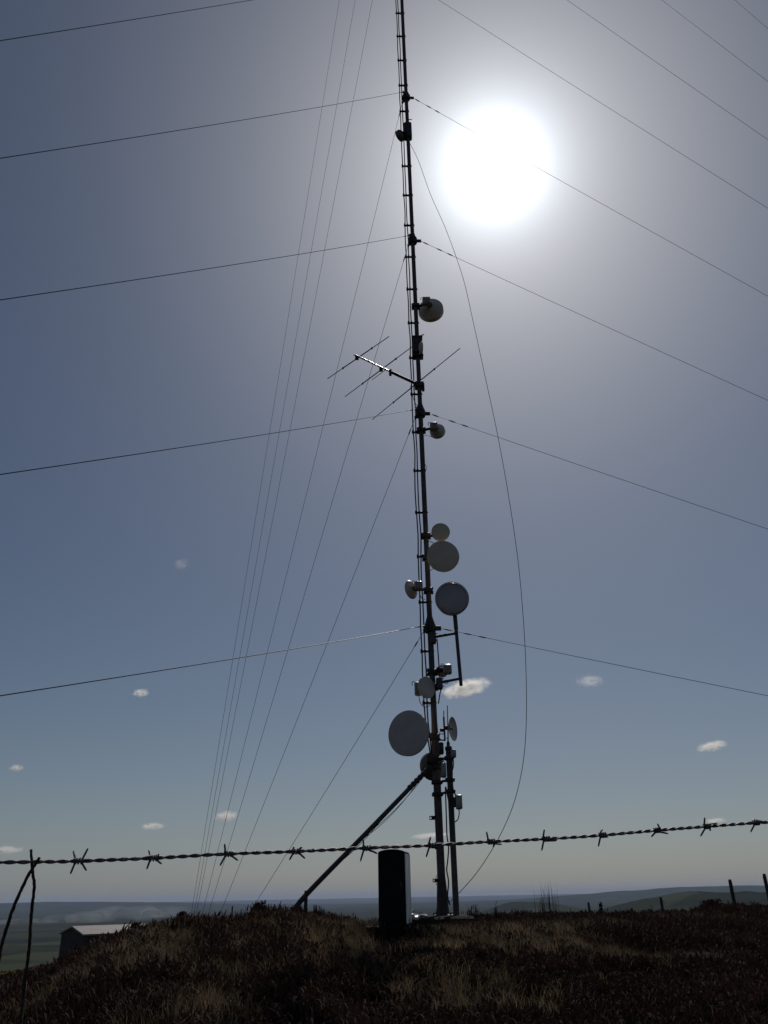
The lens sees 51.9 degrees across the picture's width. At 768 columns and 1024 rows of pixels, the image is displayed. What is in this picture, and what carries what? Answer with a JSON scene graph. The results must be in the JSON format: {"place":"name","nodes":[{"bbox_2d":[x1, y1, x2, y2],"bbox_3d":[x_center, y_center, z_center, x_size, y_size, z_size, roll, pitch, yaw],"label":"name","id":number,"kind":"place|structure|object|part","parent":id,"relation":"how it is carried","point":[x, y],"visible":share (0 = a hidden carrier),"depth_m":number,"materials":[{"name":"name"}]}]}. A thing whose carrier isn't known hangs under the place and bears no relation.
{"place":"outdoors","nodes":[
{"label":"outdoors","id":0,"kind":"place"},
{"bbox_2d":[0,885,767,1023],"bbox_3d":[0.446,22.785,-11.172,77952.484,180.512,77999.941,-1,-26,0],"label":"ground","id":1,"kind":"structure","parent":0,"point":[51,921],"depth_m":4605.38,"materials":[{"name":"plant"}]},
{"bbox_2d":[0,857,39,993],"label":"dry stick","id":2,"kind":"object","parent":1,"relation":"on","point":[15,903],"visible":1,"depth_m":1.00,"materials":[{"name":"brown wood"}]},
{"bbox_2d":[0,817,767,873],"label":"barbed wire","id":3,"kind":"object","parent":2,"relation":"attached to","point":[429,845],"visible":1,"depth_m":1.12,"materials":[{"name":"black metal"}]},
{"bbox_2d":[18,849,35,1023],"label":"dry stick","id":4,"kind":"object","parent":1,"relation":"on","point":[24,988],"visible":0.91,"depth_m":1.05,"materials":[{"name":"brown wood"}]},
{"bbox_2d":[58,923,146,958],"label":"stone hut","id":5,"kind":"object","parent":1,"relation":"on","point":[72,937],"visible":0.18,"depth_m":52.84,"materials":[{"name":"grey stone"}]},
{"bbox_2d":[128,921,140,930],"bbox_3d":[-3.514,5.921,11.140,0.359,0.250,0.273,-20,-32,34],"label":"heather bush","id":6,"kind":"object","parent":1,"relation":"on","point":[134,924],"visible":0.23,"depth_m":11.13,"materials":[{"name":"brown plant"}]},
{"bbox_2d":[172,911,189,918],"bbox_3d":[-3.111,6.267,12.110,0.262,0.261,0.240,-1,-26,0],"label":"heather bush","id":7,"kind":"object","parent":1,"relation":"on","point":[182,913],"visible":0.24,"depth_m":12.10,"materials":[{"name":"brown plant"}]},
{"bbox_2d":[244,900,270,911],"bbox_3d":[-2.058,6.615,12.988,0.464,0.431,0.498,-24,-34,38],"label":"heather bush","id":8,"kind":"object","parent":1,"relation":"on","point":[261,903],"visible":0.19,"depth_m":13.01,"materials":[{"name":"brown plant"}]},
{"bbox_2d":[311,905,321,917],"bbox_3d":[-1.114,6.647,13.007,0.249,0.345,0.233,-10,-28,18],"label":"heather bush","id":9,"kind":"object","parent":1,"relation":"on","point":[314,910],"visible":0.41,"depth_m":13.01,"materials":[{"name":"brown plant"}]},
{"bbox_2d":[0,900,767,1023],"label":"heather","id":10,"kind":"object","parent":1,"relation":"on","point":[654,999],"visible":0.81,"depth_m":7.25,"materials":[{"name":"brown plant"}]},
{"bbox_2d":[0,907,767,1023],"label":"dry grass","id":11,"kind":"structure","parent":1,"relation":"on","point":[210,1000],"depth_m":7.61,"materials":[{"name":"brown plant"}]},
{"bbox_2d":[412,914,474,924],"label":"concrete plinth","id":12,"kind":"structure","parent":1,"relation":"on","point":[432,919],"depth_m":12.13,"materials":[{"name":"grey concrete"}]},
{"bbox_2d":[395,0,452,915],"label":"guyed mast","id":13,"kind":"object","parent":12,"relation":"on","point":[443,901],"visible":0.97,"depth_m":16.68,"materials":[{"name":"metal"}]},
{"bbox_2d":[0,0,250,40],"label":"guy wire","id":14,"kind":"object","parent":13,"relation":"attached to","point":[115,22],"visible":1,"depth_m":10.08,"materials":[{"name":"metal"}]},
{"bbox_2d":[0,92,402,158],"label":"guy wire","id":15,"kind":"object","parent":13,"relation":"attached to","point":[172,131],"visible":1,"depth_m":10.55,"materials":[{"name":"metal"}]},
{"bbox_2d":[0,235,408,299],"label":"guy wire","id":16,"kind":"object","parent":13,"relation":"attached to","point":[175,273],"visible":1,"depth_m":9.96,"materials":[{"name":"metal"}]},
{"bbox_2d":[0,409,415,474],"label":"guy wire","id":17,"kind":"object","parent":13,"relation":"attached to","point":[180,447],"visible":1,"depth_m":9.28,"materials":[{"name":"metal"}]},
{"bbox_2d":[0,625,425,695],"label":"guy wire","id":18,"kind":"object","parent":13,"relation":"attached to","point":[189,665],"visible":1,"depth_m":8.65,"materials":[{"name":"metal"}]},
{"bbox_2d":[191,4,338,913],"bbox_3d":[-2.684,-11.137,27.658,0.010,46.590,11.513,15,-31,-30],"label":"guy wire","id":19,"kind":"object","parent":13,"relation":"attached to","point":[262,476],"visible":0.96,"depth_m":24.95,"materials":[{"name":"grey metal"}]},
{"bbox_2d":[194,3,354,911],"bbox_3d":[-2.558,-7.715,25.887,0.010,38.574,11.302,15,-31,-30],"label":"guy wire","id":20,"kind":"object","parent":13,"relation":"attached to","point":[272,471],"visible":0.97,"depth_m":24.36,"materials":[{"name":"grey metal"}]},
{"bbox_2d":[196,4,371,913],"bbox_3d":[-2.511,-4.741,24.453,0.010,32.978,11.347,15,-31,-30],"label":"guy wire","id":21,"kind":"object","parent":13,"relation":"attached to","point":[281,473],"visible":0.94,"depth_m":23.73,"materials":[{"name":"grey metal"}]},
{"bbox_2d":[202,105,401,912],"bbox_3d":[-2.294,-0.029,21.944,0.027,21.499,10.902,15,-31,-30],"label":"guy wire","id":22,"kind":"object","parent":13,"relation":"attached to","point":[305,497],"visible":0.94,"depth_m":21.92,"materials":[{"name":"metal"}]},
{"bbox_2d":[208,247,407,913],"bbox_3d":[-2.169,2.390,20.633,0.027,16.095,10.625,15,-31,-30],"label":"guy wire","id":23,"kind":"object","parent":13,"relation":"attached to","point":[310,574],"visible":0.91,"depth_m":20.55,"materials":[{"name":"metal"}]},
{"bbox_2d":[218,419,414,917],"bbox_3d":[-1.893,4.443,19.237,0.027,10.601,9.781,15,-31,-30],"label":"guy wire","id":24,"kind":"object","parent":13,"relation":"attached to","point":[321,657],"visible":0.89,"depth_m":18.99,"materials":[{"name":"metal"}]},
{"bbox_2d":[256,633,422,901],"bbox_3d":[-1.442,6.415,17.589,0.028,5.552,8.306,15,-31,-30],"label":"guy wire","id":25,"kind":"object","parent":13,"relation":"attached to","point":[345,759],"visible":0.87,"depth_m":17.04,"materials":[{"name":"metal"}]},
{"bbox_2d":[293,763,434,910],"bbox_3d":[-0.264,5.381,13.216,2.758,2.446,0.114,12,-29,-25],"label":"support strut","id":26,"kind":"object","parent":13,"relation":"attached to","point":[360,838],"visible":0.92,"depth_m":13.18,"materials":[{"name":"metal"}]},
{"bbox_2d":[327,336,459,419],"bbox_3d":[0.105,-3.112,17.649,2.029,0.200,3.316,21,-34,-38],"label":"yagi aerial","id":27,"kind":"object","parent":13,"relation":"attached to","point":[419,383],"visible":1,"depth_m":17.62,"materials":[{"name":"metal"}]},
{"bbox_2d":[395,117,411,141],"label":"dish antenna","id":28,"kind":"object","parent":13,"relation":"attached to","point":[404,134],"visible":1,"depth_m":21.67,"materials":[{"name":"metal"}]},
{"bbox_2d":[388,710,440,755],"bbox_3d":[0.594,4.152,14.657,0.849,0.819,0.609,-15,-29,26],"label":"dish antenna","id":29,"kind":"object","parent":13,"relation":"attached to","point":[408,734],"visible":1,"depth_m":14.42,"materials":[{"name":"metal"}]},
{"bbox_2d":[412,334,423,359],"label":"dish antenna","id":30,"kind":"object","parent":13,"relation":"attached to","point":[418,346],"visible":0.98,"depth_m":18.45,"materials":[{"name":"white paint"}]},
{"bbox_2d":[405,580,433,599],"bbox_3d":[0.736,1.569,15.832,0.606,0.446,0.351,23,-35,-40],"label":"dish antenna","id":31,"kind":"object","parent":13,"relation":"attached to","point":[412,588],"visible":1,"depth_m":15.76,"materials":[{"name":"white paint"}]},
{"bbox_2d":[412,676,437,707],"bbox_3d":[0.798,3.428,14.912,0.589,0.557,0.275,19,-33,-36],"label":"dish antenna","id":32,"kind":"object","parent":13,"relation":"attached to","point":[425,687],"visible":1,"depth_m":14.80,"materials":[{"name":"white paint"}]},
{"bbox_2d":[411,296,443,321],"bbox_3d":[1.069,-5.050,19.284,0.806,0.625,0.567,-1,-26,0],"label":"dish antenna","id":33,"kind":"object","parent":13,"relation":"attached to","point":[430,310],"visible":1,"depth_m":19.26,"materials":[{"name":"white paint"}]},
{"bbox_2d":[417,422,444,438],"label":"dish antenna","id":34,"kind":"object","parent":13,"relation":"attached to","point":[437,431],"visible":1,"depth_m":17.59,"materials":[{"name":"white paint"}]},
{"bbox_2d":[420,753,443,780],"bbox_3d":[0.992,4.676,14.577,0.507,0.507,0.466,11,-29,-24],"label":"dish antenna","id":35,"kind":"object","parent":13,"relation":"attached to","point":[423,765],"visible":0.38,"depth_m":14.57,"materials":[{"name":"metal"}]},
{"bbox_2d":[421,523,449,540],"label":"dish antenna","id":36,"kind":"object","parent":13,"relation":"attached to","point":[440,531],"visible":0.99,"depth_m":16.21,"materials":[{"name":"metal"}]},
{"bbox_2d":[427,663,451,683],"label":"dish antenna","id":37,"kind":"object","parent":13,"relation":"attached to","point":[445,670],"visible":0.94,"depth_m":15.09,"materials":[{"name":"white paint"}]},
{"bbox_2d":[422,541,458,573],"bbox_3d":[1.150,0.923,16.061,0.734,0.761,0.491,-1,-26,0],"label":"dish antenna","id":38,"kind":"object","parent":13,"relation":"attached to","point":[441,556],"visible":1,"depth_m":15.84,"materials":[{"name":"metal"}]},
{"bbox_2d":[430,615,462,689],"bbox_3d":[1.190,2.601,15.358,0.585,1.692,0.180,-1,-26,0],"label":"pipe stand","id":39,"kind":"object","parent":13,"relation":"attached to","point":[439,680],"visible":0.98,"depth_m":15.26,"materials":[{"name":"metal"}]},
{"bbox_2d":[435,582,468,615],"bbox_3d":[1.347,1.737,15.662,0.676,0.677,0.283,-1,-26,0],"label":"dish antenna","id":40,"kind":"object","parent":39,"relation":"attached to","point":[451,598],"visible":1,"depth_m":15.57,"materials":[{"name":"grey plastic"}]},
{"bbox_2d":[438,711,456,740],"bbox_3d":[1.159,3.991,14.684,0.288,0.559,0.440,-13,-28,22],"label":"dish antenna","id":41,"kind":"object","parent":13,"relation":"attached to","point":[452,726],"visible":0.92,"depth_m":14.64,"materials":[{"name":"white paint"}]},
{"bbox_2d":[407,139,526,903],"bbox_3d":[1.748,-1.794,17.500,1.894,18.849,0.012,-1,-26,0],"label":"slack cable","id":42,"kind":"object","parent":13,"relation":"attached to","point":[516,550],"visible":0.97,"depth_m":16.06,"materials":[{"name":"black rubber"}]},
{"bbox_2d":[415,99,766,295],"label":"guy wire","id":43,"kind":"object","parent":13,"relation":"attached to","point":[583,193],"visible":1,"depth_m":21.18,"materials":[{"name":"metal"}]},
{"bbox_2d":[421,241,765,399],"bbox_3d":[15.011,0.379,17.468,27.948,15.869,0.028,1,-26,-4],"label":"guy wire","id":44,"kind":"object","parent":13,"relation":"attached to","point":[586,317],"visible":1,"depth_m":19.31,"materials":[{"name":"metal"}]},
{"bbox_2d":[431,414,766,528],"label":"guy wire","id":45,"kind":"object","parent":13,"relation":"attached to","point":[589,468],"visible":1,"depth_m":17.41,"materials":[{"name":"metal"}]},
{"bbox_2d":[439,0,766,207],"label":"guy wire","id":46,"kind":"object","parent":13,"relation":"attached to","point":[606,106],"visible":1,"depth_m":22.86,"materials":[{"name":"metal"}]},
{"bbox_2d":[441,628,767,695],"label":"guy wire","id":47,"kind":"object","parent":13,"relation":"attached to","point":[596,660],"visible":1,"depth_m":15.48,"materials":[{"name":"metal"}]},
{"bbox_2d":[569,1,767,139],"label":"guy wire","id":48,"kind":"object","parent":13,"relation":"attached to","point":[669,71],"visible":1,"depth_m":23.71,"materials":[{"name":"metal"}]},
{"bbox_2d":[662,0,766,80],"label":"guy wire","id":49,"kind":"object","parent":13,"relation":"attached to","point":[715,41],"visible":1,"depth_m":24.51,"materials":[{"name":"metal"}]},
{"bbox_2d":[431,746,458,914],"bbox_3d":[1.071,5.593,13.784,0.265,2.846,0.625,14,-30,-29],"label":"support pole","id":50,"kind":"object","parent":12,"relation":"on","point":[450,791],"visible":0.95,"depth_m":13.71,"materials":[{"name":"metal"}]},
{"bbox_2d":[426,754,434,763],"bbox_3d":[0.844,4.479,14.290,0.151,0.151,0.177,-1,-26,0],"label":"junction box","id":51,"kind":"object","parent":50,"relation":"attached to","point":[430,758],"visible":1,"depth_m":14.22,"materials":[{"name":"metal"}]},
{"bbox_2d":[438,742,443,754],"bbox_3d":[1.031,4.281,14.273,0.092,0.201,0.177,-1,-26,0],"label":"junction box","id":52,"kind":"object","parent":50,"relation":"attached to","point":[440,748],"visible":1,"depth_m":14.21,"materials":[{"name":"metal"}]},
{"bbox_2d":[441,763,446,777],"bbox_3d":[1.067,4.614,14.088,0.083,0.248,0.177,-1,-26,0],"label":"junction box","id":53,"kind":"object","parent":50,"relation":"attached to","point":[443,771],"visible":1,"depth_m":14.02,"materials":[{"name":"paint"}]},
{"bbox_2d":[447,705,449,745],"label":"whip antenna","id":54,"kind":"object","parent":50,"relation":"on","point":[448,743],"visible":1,"depth_m":14.38,"materials":[{"name":"metal"}]},
{"bbox_2d":[448,749,455,773],"bbox_3d":[1.224,4.468,14.085,0.136,0.416,0.207,-1,-26,0],"label":"junction box","id":55,"kind":"object","parent":50,"relation":"attached to","point":[452,753],"visible":1,"depth_m":14.06,"materials":[{"name":"paint"}]},
{"bbox_2d":[452,794,462,821],"bbox_3d":[1.282,5.166,13.732,0.166,0.450,0.187,-1,-26,0],"label":"antenna panel","id":56,"kind":"object","parent":50,"relation":"attached to","point":[457,801],"visible":1,"depth_m":13.71,"materials":[{"name":"paint"}]},
{"bbox_2d":[461,903,479,921],"bbox_3d":[1.529,7.118,13.875,0.433,0.434,0.575,10,-28,-22],"label":"heather bush","id":57,"kind":"object","parent":1,"relation":"on","point":[474,915],"visible":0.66,"depth_m":13.87,"materials":[{"name":"brown plant"}]},
{"bbox_2d":[486,902,500,918],"bbox_3d":[1.916,7.073,13.885,0.362,0.482,0.183,7,-27,-17],"label":"heather bush","id":58,"kind":"object","parent":1,"relation":"on","point":[496,916],"visible":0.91,"depth_m":13.88,"materials":[{"name":"brown plant"}]},
{"bbox_2d":[533,880,558,912],"bbox_3d":[3.188,7.695,15.625,0.556,0.842,0.882,-1,-26,0],"label":"rush tuft","id":59,"kind":"object","parent":1,"relation":"on","point":[543,906],"visible":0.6,"depth_m":15.66,"materials":[{"name":"plant"}]},
{"bbox_2d":[597,902,604,911],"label":"heather bush","id":60,"kind":"object","parent":1,"relation":"on","point":[600,905],"visible":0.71,"depth_m":17.85,"materials":[{"name":"brown plant"}]},
{"bbox_2d":[659,897,663,910],"bbox_3d":[11.955,17.308,33.726,0.135,1.526,0.133,-1,-26,0],"label":"fence post","id":61,"kind":"object","parent":1,"relation":"on","point":[661,903],"visible":0.45,"depth_m":33.91,"materials":[{"name":"brown wood"}]},
{"bbox_2d":[700,898,722,908],"bbox_3d":[8.198,9.803,19.614,0.586,0.383,0.729,-1,-26,0],"label":"heather bush","id":62,"kind":"object","parent":1,"relation":"on","point":[709,901],"visible":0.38,"depth_m":19.54,"materials":[{"name":"brown plant"}]},
{"bbox_2d":[728,879,736,903],"bbox_3d":[9.930,11.032,22.342,0.129,1.129,0.107,-1,-26,0],"label":"fence post","id":63,"kind":"object","parent":1,"relation":"on","point":[731,890],"visible":0.58,"depth_m":22.43,"materials":[{"name":"wood"}]},
{"bbox_2d":[763,874,767,899],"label":"fence post","id":64,"kind":"object","parent":1,"relation":"on","point":[765,881],"visible":1,"depth_m":20.70,"materials":[{"name":"wood"}]},
{"bbox_2d":[0,0,767,902],"label":"sky","id":65,"kind":"structure","parent":0,"point":[133,564],"materials":[{"name":"blue"}]},
{"bbox_2d":[412,909,427,916],"bbox_3d":[0.499,6.392,12.566,0.388,0.128,0.322,-1,-26,0],"label":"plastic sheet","id":66,"kind":"object","parent":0,"point":[415,913],"visible":0.58,"depth_m":12.50,"materials":[{"name":"white plastic"}]},
{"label":"concrete slab","id":67,"kind":"object","parent":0,"visible":0},
{"bbox_2d":[378,849,411,926],"bbox_3d":[0.155,5.393,11.321,0.394,0.992,0.552,-5,-26,8],"label":"metering cabinet","id":68,"kind":"object","parent":67,"relation":"on","point":[394,885],"visible":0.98,"depth_m":11.12,"materials":[{"name":"metal"}]},
{"bbox_3d":[0.108,5.276,11.103,0.357,0.892,0.013,-5,-26,8],"label":"door","id":69,"kind":"part","parent":68,"relation":"part of","materials":[{"name":"black metal"}]}
]}

